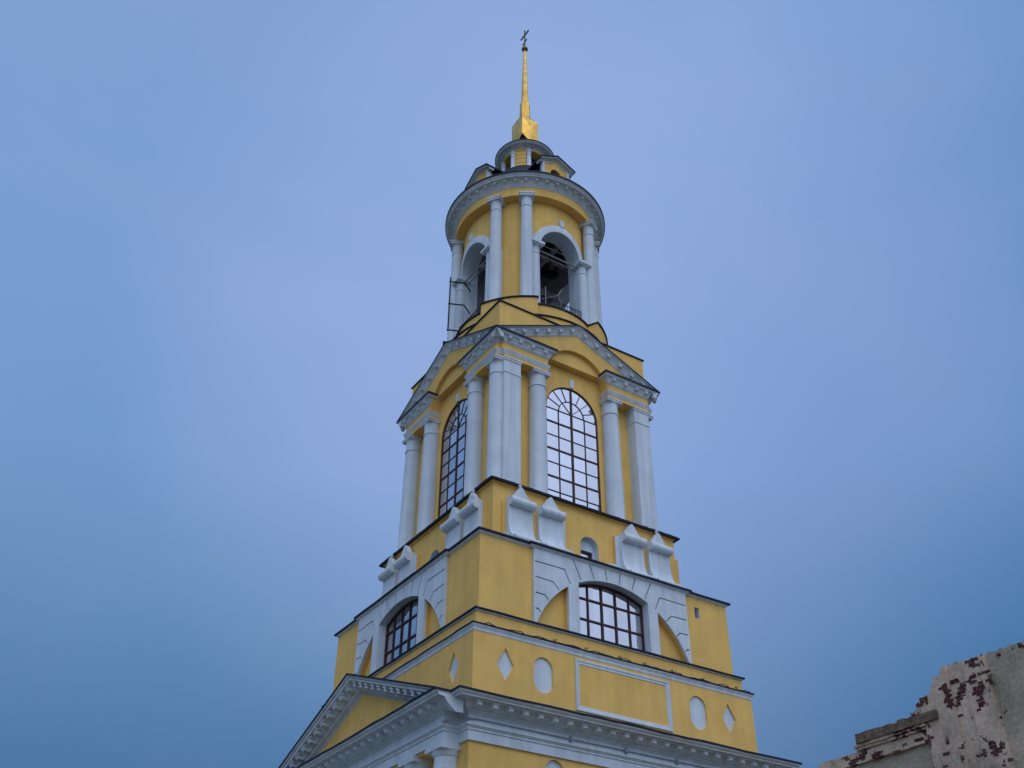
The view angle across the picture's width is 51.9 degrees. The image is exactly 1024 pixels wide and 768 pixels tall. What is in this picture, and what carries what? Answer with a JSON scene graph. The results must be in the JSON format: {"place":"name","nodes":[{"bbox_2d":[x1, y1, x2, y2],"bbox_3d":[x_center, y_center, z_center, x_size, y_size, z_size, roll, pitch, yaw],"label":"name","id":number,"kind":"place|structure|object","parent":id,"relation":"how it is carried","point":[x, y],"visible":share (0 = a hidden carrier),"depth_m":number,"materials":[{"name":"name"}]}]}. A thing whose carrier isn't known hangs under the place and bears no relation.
{"place":"outdoors","nodes":[
{"label":"outdoors","id":0,"kind":"place"},
{"bbox_2d":[0,0,1023,767],"label":"sky","id":1,"kind":"structure","parent":0,"point":[226,254],"materials":[{"name":"blue"}]},
{"bbox_2d":[819,641,1023,767],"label":"ruined building","id":2,"kind":"structure","parent":0,"point":[968,713],"depth_m":30.27,"materials":[{"name":"grey paint"}]},
{"label":"ground","id":3,"kind":"structure","parent":0,"visible":0},
{"bbox_2d":[278,30,801,767],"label":"bell tower","id":4,"kind":"structure","parent":3,"relation":"on","point":[524,384],"depth_m":48.81,"materials":[{"name":"paint"}]},
{"bbox_2d":[447,277,470,331],"bbox_3d":[-3.048,-4.592,62.425,1.552,4.125,0.488,21,-40,-26],"label":"wall bracket","id":5,"kind":"object","parent":4,"relation":"attached to","point":[449,304],"depth_m":62.31,"materials":[{"name":"black metal"}]},
{"bbox_2d":[381,476,675,563],"bbox_3d":[-0.115,6.433,51.284,15.658,0.073,7.736,-7,-36,10],"label":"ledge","id":6,"kind":"object","parent":4,"relation":"on","point":[540,491],"visible":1,"depth_m":50.69,"materials":[{"name":"black metal"}]},
{"bbox_2d":[543,257,557,279],"bbox_3d":[2.340,-7.134,63.846,0.920,1.437,0.920,21,-40,-26],"label":"bell","id":7,"kind":"object","parent":4,"relation":"hanging from","point":[550,273],"visible":1,"depth_m":63.69,"materials":[{"name":"brown metal"}]},
{"bbox_2d":[542,286,562,304],"bbox_3d":[2.273,-4.968,59.690,1.484,1.762,0.400,21,-40,-26],"label":"aerial","id":8,"kind":"object","parent":4,"relation":"on","point":[551,296],"visible":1,"depth_m":59.62,"materials":[{"name":"metal"}]},
{"bbox_2d":[442,717,707,767],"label":"conduit pipe","id":9,"kind":"object","parent":4,"relation":"on","point":[625,750],"visible":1,"depth_m":40.74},
{"bbox_2d":[486,622,750,692],"bbox_3d":[4.862,11.732,44.756,14.213,0.193,0.136,21,-40,-26],"label":"lighting cable","id":10,"kind":"object","parent":4,"relation":"attached to","point":[619,657],"visible":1,"depth_m":44.62,"materials":[{"name":"black metal"}]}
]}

